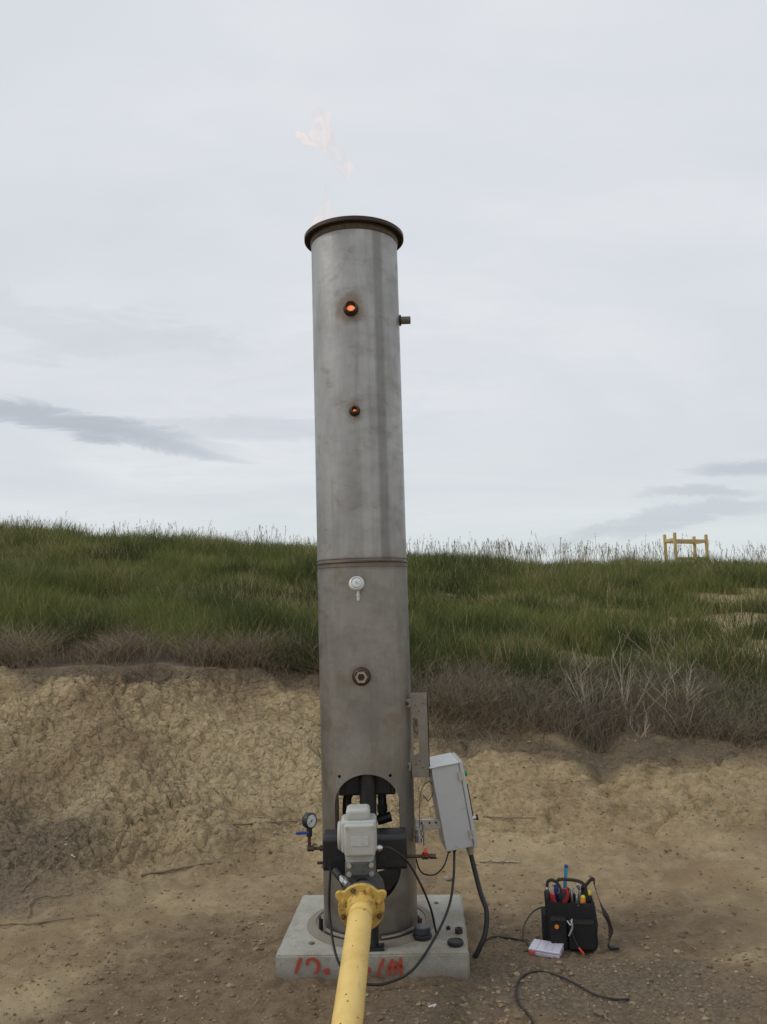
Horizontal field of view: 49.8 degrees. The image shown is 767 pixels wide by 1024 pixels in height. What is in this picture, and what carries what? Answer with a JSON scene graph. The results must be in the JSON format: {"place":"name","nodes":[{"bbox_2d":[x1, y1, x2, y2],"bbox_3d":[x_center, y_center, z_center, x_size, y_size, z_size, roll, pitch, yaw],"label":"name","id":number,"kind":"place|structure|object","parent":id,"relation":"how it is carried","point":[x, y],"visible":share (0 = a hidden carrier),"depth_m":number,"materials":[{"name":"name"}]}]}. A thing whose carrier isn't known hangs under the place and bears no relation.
{"place":"outdoors","nodes":[
{"label":"outdoors","id":0,"kind":"place"},
{"bbox_2d":[0,542,766,1023],"bbox_3d":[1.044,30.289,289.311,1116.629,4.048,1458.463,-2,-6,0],"label":"ground","id":1,"kind":"structure","parent":0,"point":[272,712],"depth_m":5.87,"materials":[{"name":"soil"}]},
{"bbox_2d":[21,858,55,891],"bbox_3d":[-2.319,2.465,5.640,0.049,0.082,0.514,-2,-6,6],"label":"stick","id":2,"kind":"object","parent":1,"relation":"on","point":[35,877],"visible":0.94,"depth_m":5.49,"materials":[{"name":"brown wood"}]},
{"bbox_2d":[0,914,95,925],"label":"stick","id":3,"kind":"object","parent":1,"relation":"on","point":[38,922],"visible":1,"depth_m":4.92,"materials":[{"name":"brown wood"}]},
{"bbox_2d":[27,894,71,917],"bbox_3d":[-2.159,2.466,5.195,0.178,0.028,0.365,-4,-7,23],"label":"stick","id":4,"kind":"object","parent":1,"relation":"on","point":[28,907],"visible":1,"depth_m":5.27,"materials":[{"name":"brown wood"}]},
{"bbox_2d":[141,861,220,875],"bbox_3d":[-1.403,2.478,5.710,0.547,0.077,0.125,-1,-6,-7],"label":"stick","id":5,"kind":"object","parent":1,"relation":"on","point":[161,871],"visible":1,"depth_m":5.68,"materials":[{"name":"brown wood"}]},
{"bbox_2d":[226,983,234,987],"bbox_3d":[-0.754,2.331,4.059,0.044,0.024,0.032,-2,-6,0],"label":"stone","id":6,"kind":"object","parent":1,"relation":"on","point":[229,985],"visible":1,"depth_m":4.05,"materials":[{"name":"beige stone"}]},
{"bbox_2d":[232,819,321,824],"bbox_3d":[-0.828,2.397,6.391,0.736,0.044,0.139,-1,-6,-8],"label":"stick","id":7,"kind":"object","parent":1,"relation":"on","point":[269,821],"visible":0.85,"depth_m":6.42,"materials":[{"name":"brown wood"}]},
{"bbox_2d":[331,883,386,1023],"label":"gas pipe","id":8,"kind":"object","parent":1,"relation":"on","point":[361,907],"visible":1,"depth_m":3.45,"materials":[{"name":"yellow paint"}]},
{"bbox_2d":[332,804,384,889],"bbox_3d":[-0.130,1.726,4.051,0.261,0.526,0.243,-2,-6,0],"label":"motorised valve","id":9,"kind":"object","parent":8,"relation":"attached to","point":[358,847],"visible":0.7,"depth_m":4.04,"materials":[{"name":"grey metal"}]},
{"bbox_2d":[275,895,469,979],"bbox_3d":[-0.035,2.360,4.495,1.002,0.250,0.886,-2,-6,0],"label":"concrete pad","id":10,"kind":"object","parent":1,"relation":"on","point":[298,956],"visible":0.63,"depth_m":4.10,"materials":[{"name":"grey concrete"}]},
{"bbox_2d":[304,215,440,951],"bbox_3d":[-0.098,0.302,4.687,0.747,3.890,0.735,-2,-6,0],"label":"flare stack","id":11,"kind":"object","parent":10,"relation":"on","point":[372,706],"visible":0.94,"depth_m":4.51,"materials":[{"name":"silver metal"}]},
{"bbox_2d":[296,812,322,851],"bbox_3d":[-0.381,1.668,4.302,0.152,0.196,0.070,0,-6,-15],"label":"pressure gauge","id":12,"kind":"object","parent":11,"relation":"attached to","point":[309,820],"visible":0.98,"depth_m":4.29,"materials":[{"name":"white metal"}]},
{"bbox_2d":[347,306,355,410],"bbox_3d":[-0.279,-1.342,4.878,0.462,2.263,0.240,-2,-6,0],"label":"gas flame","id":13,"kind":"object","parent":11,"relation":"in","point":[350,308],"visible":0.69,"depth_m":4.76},
{"bbox_2d":[407,850,435,859],"bbox_3d":[0.192,1.778,4.281,0.161,0.053,0.046,-2,-6,0],"label":"valve","id":14,"kind":"object","parent":11,"relation":"attached to","point":[425,854],"visible":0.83,"depth_m":4.28,"materials":[{"name":"brown metal"}]},
{"bbox_2d":[419,781,433,827],"bbox_3d":[0.221,1.598,4.528,0.044,0.227,0.152,-6,-7,36],"label":"cable","id":15,"kind":"object","parent":11,"relation":"attached to","point":[425,798],"visible":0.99,"depth_m":4.49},
{"bbox_2d":[429,753,478,854],"bbox_3d":[0.376,1.623,4.599,0.282,0.503,0.310,-2,-6,0],"label":"control box","id":16,"kind":"object","parent":11,"relation":"attached to","point":[452,802],"visible":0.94,"depth_m":4.47,"materials":[{"name":"grey paint"}]},
{"bbox_2d":[416,852,448,875],"bbox_3d":[0.267,1.881,4.399,0.244,0.112,0.030,3,-7,-36],"label":"cable","id":17,"kind":"object","parent":16,"relation":"attached to","point":[435,873],"visible":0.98,"depth_m":4.39,"materials":[{"name":"black rubber"}]},
{"bbox_2d":[451,753,478,846],"bbox_3d":[0.456,1.597,4.604,0.120,0.455,0.300,-2,-6,0],"label":"door","id":18,"kind":"structure","parent":16,"relation":"in","point":[472,834],"depth_m":4.47,"materials":[{"name":"grey paint"}]},
{"bbox_2d":[469,855,488,957],"bbox_3d":[0.506,2.077,4.387,0.103,0.500,0.192,-2,-6,0],"label":"cable","id":19,"kind":"object","parent":16,"relation":"hanging from","point":[486,913],"visible":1,"depth_m":4.36,"materials":[{"name":"black rubber"}]},
{"bbox_2d":[382,846,436,932],"bbox_3d":[0.158,1.913,4.140,0.383,0.527,0.073,4,-8,-44],"label":"cable","id":20,"kind":"object","parent":10,"relation":"on","point":[413,870],"visible":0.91,"depth_m":4.12,"materials":[{"name":"black rubber"}]},
{"bbox_2d":[413,923,431,940],"bbox_3d":[0.200,2.173,4.272,0.092,0.058,0.092,1,-6,-22],"label":"pipe cap","id":21,"kind":"object","parent":10,"relation":"on","point":[422,931],"visible":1,"depth_m":4.24,"materials":[{"name":"black paint"}]},
{"bbox_2d":[447,937,463,946],"bbox_3d":[0.364,2.177,4.176,0.084,0.021,0.084,-2,-6,0],"label":"rubber plug","id":22,"kind":"object","parent":10,"relation":"on","point":[455,942],"visible":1,"depth_m":4.16,"materials":[{"name":"black rubber"}]},
{"bbox_2d":[455,926,462,933],"bbox_3d":[0.394,2.189,4.318,0.038,0.024,0.044,-2,-6,0],"label":"hex nut","id":23,"kind":"object","parent":10,"relation":"on","point":[458,930],"visible":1,"depth_m":4.30,"materials":[{"name":"metal"}]},
{"bbox_2d":[0,515,766,722],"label":"grass","id":24,"kind":"structure","parent":1,"relation":"on","point":[44,573],"depth_m":12.50,"materials":[{"name":"green plant"}]},
{"bbox_2d":[0,607,766,754],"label":"dry grass","id":25,"kind":"structure","parent":1,"relation":"on","point":[114,648],"depth_m":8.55,"materials":[{"name":"brown plant"}]},
{"bbox_2d":[1,674,766,1023],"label":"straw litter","id":26,"kind":"object","parent":1,"relation":"on","point":[275,900],"visible":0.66,"depth_m":5.12,"materials":[{"name":"beige plant"}]},
{"bbox_2d":[328,851,455,985],"bbox_3d":[0.107,2.045,4.175,0.764,0.509,0.302,1,-7,-24],"label":"cable","id":27,"kind":"object","parent":1,"relation":"on","point":[421,958],"visible":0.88,"depth_m":4.12,"materials":[{"name":"black rubber"}]},
{"bbox_2d":[444,876,451,880],"bbox_3d":[0.427,2.432,5.479,0.053,0.031,0.044,-3,-6,14],"label":"stone","id":28,"kind":"object","parent":1,"relation":"on","point":[447,878],"visible":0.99,"depth_m":5.47,"materials":[{"name":"beige stone"}]},
{"bbox_2d":[479,860,519,862],"bbox_3d":[0.805,2.422,5.722,0.280,0.018,0.027,-2,-6,8],"label":"stick","id":29,"kind":"object","parent":1,"relation":"on","point":[481,861],"visible":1,"depth_m":5.73,"materials":[{"name":"brown wood"}]},
{"bbox_2d":[498,925,506,929],"bbox_3d":[0.680,2.373,4.707,0.049,0.030,0.041,-2,-6,0],"label":"stone","id":30,"kind":"object","parent":1,"relation":"on","point":[501,927],"visible":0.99,"depth_m":4.70,"materials":[{"name":"beige stone"}]},
{"bbox_2d":[486,936,528,947],"bbox_3d":[0.682,2.336,4.497,0.255,0.020,0.103,-4,-6,21],"label":"test lead","id":31,"kind":"object","parent":1,"relation":"on","point":[526,942],"visible":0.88,"depth_m":4.52,"materials":[{"name":"black rubber"}]},
{"bbox_2d":[483,816,535,818],"bbox_3d":[1.006,2.377,6.425,0.518,0.029,0.118,-2,-6,8],"label":"stick","id":32,"kind":"object","parent":1,"relation":"on","point":[510,817],"visible":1,"depth_m":6.39,"materials":[{"name":"brown wood"}]},
{"bbox_2d":[522,906,544,939],"bbox_3d":[0.836,2.306,4.655,0.293,0.103,0.090,4,-8,-44],"label":"test lead","id":33,"kind":"object","parent":1,"relation":"on","point":[533,911],"visible":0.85,"depth_m":4.68,"materials":[{"name":"black rubber"}]},
{"bbox_2d":[528,939,563,957],"bbox_3d":[0.858,2.302,4.351,0.164,0.047,0.109,-5,-7,26],"label":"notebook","id":34,"kind":"object","parent":1,"relation":"on","point":[544,948],"visible":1,"depth_m":4.33,"materials":[{"name":"white paper"}]},
{"bbox_2d":[515,970,629,1023],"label":"test lead","id":35,"kind":"object","parent":1,"relation":"on","point":[562,977],"visible":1,"depth_m":3.88,"materials":[{"name":"black rubber"}]},
{"bbox_2d":[568,924,584,954],"bbox_3d":[1.015,2.244,4.335,0.012,0.134,0.091,4,-8,-42],"label":"test probe","id":36,"kind":"object","parent":1,"relation":"on","point":[580,949],"visible":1,"depth_m":4.33,"materials":[{"name":"black paint"}]},
{"bbox_2d":[541,877,618,949],"bbox_3d":[1.047,2.155,4.468,0.386,0.354,0.229,-2,-6,0],"label":"tool bag","id":37,"kind":"object","parent":1,"relation":"on","point":[558,917],"visible":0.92,"depth_m":4.39,"materials":[{"name":"black fabric"}]},
{"bbox_2d":[544,887,550,907],"bbox_3d":[0.889,2.091,4.474,0.035,0.110,0.032,-2,-6,0],"label":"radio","id":38,"kind":"object","parent":37,"relation":"hanging from","point":[546,894],"visible":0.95,"depth_m":4.46,"materials":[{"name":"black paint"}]},
{"bbox_2d":[554,884,558,900],"bbox_3d":[0.947,2.119,4.514,0.030,0.160,0.026,-2,-6,0],"label":"screwdriver","id":39,"kind":"object","parent":37,"relation":"in","point":[556,888],"visible":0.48,"depth_m":4.51,"materials":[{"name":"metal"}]},
{"bbox_2d":[552,892,561,901],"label":"side cutters","id":40,"kind":"object","parent":37,"relation":"in","point":[558,895],"visible":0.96,"depth_m":4.44,"materials":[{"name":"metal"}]},
{"bbox_2d":[559,888,568,902],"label":"pliers","id":41,"kind":"object","parent":37,"relation":"in","point":[567,895],"visible":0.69,"depth_m":4.49,"materials":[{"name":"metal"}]},
{"bbox_2d":[563,864,567,899],"bbox_3d":[0.998,2.062,4.535,0.054,0.237,0.022,2,-7,-33],"label":"blue rod","id":42,"kind":"object","parent":37,"relation":"in","point":[565,876],"visible":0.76,"depth_m":4.54,"materials":[{"name":"plastic"}]},
{"bbox_2d":[567,885,570,902],"bbox_3d":[1.014,2.103,4.541,0.038,0.096,0.026,-5,-7,29],"label":"screwdriver","id":43,"kind":"object","parent":37,"relation":"in","point":[569,900],"visible":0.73,"depth_m":4.53,"materials":[{"name":"black paint"}]},
{"bbox_2d":[569,886,574,902],"bbox_3d":[1.029,2.115,4.504,0.034,0.140,0.014,-2,-6,7],"label":"wrench","id":44,"kind":"object","parent":37,"relation":"in","point":[571,891],"visible":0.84,"depth_m":4.50,"materials":[{"name":"metal"}]},
{"bbox_2d":[573,891,579,900],"bbox_3d":[1.051,2.122,4.481,0.034,0.122,0.017,-2,-6,0],"label":"wrench","id":45,"kind":"object","parent":37,"relation":"in","point":[576,895],"visible":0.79,"depth_m":4.48,"materials":[{"name":"metal"}]},
{"bbox_2d":[576,883,581,902],"bbox_3d":[1.080,2.113,4.523,0.047,0.148,0.024,-2,-6,0],"label":"adjustable wrench","id":46,"kind":"object","parent":37,"relation":"in","point":[578,886],"visible":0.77,"depth_m":4.52,"materials":[{"name":"metal"}]},
{"bbox_2d":[580,895,585,902],"bbox_3d":[1.072,2.100,4.437,0.028,0.077,0.032,3,-8,-38],"label":"screwdriver","id":47,"kind":"object","parent":37,"relation":"in","point":[582,899],"visible":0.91,"depth_m":4.43,"materials":[{"name":"orange plastic"}]},
{"bbox_2d":[588,890,591,902],"bbox_3d":[1.114,2.095,4.464,0.032,0.089,0.029,-4,-6,22],"label":"screwdriver","id":48,"kind":"object","parent":37,"relation":"in","point":[589,896],"visible":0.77,"depth_m":4.45,"materials":[{"name":"yellow plastic"}]},
{"bbox_2d":[556,647,615,721],"bbox_3d":[1.998,1.685,8.091,0.579,0.804,0.393,4,-8,-43],"label":"bare shrub","id":49,"kind":"object","parent":1,"relation":"on","point":[581,686],"visible":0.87,"depth_m":8.02,"materials":[{"name":"plant"}]},
{"bbox_2d":[593,1010,613,1023],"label":"stick","id":50,"kind":"object","parent":1,"relation":"on","point":[599,1013],"visible":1,"depth_m":3.66,"materials":[{"name":"brown wood"}]},
{"bbox_2d":[629,700,653,738],"bbox_3d":[2.357,1.881,7.481,0.214,0.385,0.169,0,-6,-11],"label":"bare shrub","id":51,"kind":"object","parent":1,"relation":"on","point":[645,728],"visible":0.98,"depth_m":7.49,"materials":[{"name":"grey plant"}]},
{"bbox_2d":[607,625,682,721],"bbox_3d":[2.345,1.526,7.890,0.558,0.989,0.904,2,-7,-29],"label":"bare shrub","id":52,"kind":"object","parent":1,"relation":"on","point":[627,696],"visible":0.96,"depth_m":7.82,"materials":[{"name":"plant"}]},
{"bbox_2d":[624,625,705,714],"bbox_3d":[2.704,1.525,7.854,0.695,0.993,0.965,-4,-7,25],"label":"bare shrub","id":53,"kind":"object","parent":1,"relation":"on","point":[688,684],"visible":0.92,"depth_m":8.00,"materials":[{"name":"grey plant"}]},
{"bbox_2d":[630,677,700,737],"bbox_3d":[2.599,1.773,7.553,0.414,0.601,0.521,1,-6,-22],"label":"bare shrub","id":54,"kind":"object","parent":1,"relation":"on","point":[665,705],"visible":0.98,"depth_m":7.65,"materials":[{"name":"grey plant"}]},
{"bbox_2d":[663,533,708,561],"bbox_3d":[8.164,1.192,22.113,1.724,1.221,0.832,2,-7,-33],"label":"timber frame","id":55,"kind":"object","parent":1,"relation":"on","point":[693,540],"visible":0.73,"depth_m":21.97,"materials":[{"name":"yellow wood"}]},
{"bbox_2d":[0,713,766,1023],"bbox_3d":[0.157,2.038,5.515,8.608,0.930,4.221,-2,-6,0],"label":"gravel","id":56,"kind":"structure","parent":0,"point":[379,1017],"depth_m":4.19,"materials":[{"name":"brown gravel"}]},
{"bbox_2d":[0,0,766,564],"label":"sky","id":57,"kind":"structure","parent":0,"point":[575,190],"materials":[{"name":"white"}]},
{"bbox_2d":[3,511,766,575],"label":"seed grass","id":58,"kind":"structure","parent":0,"point":[529,551],"depth_m":19.32,"materials":[{"name":"plant"}]}
]}

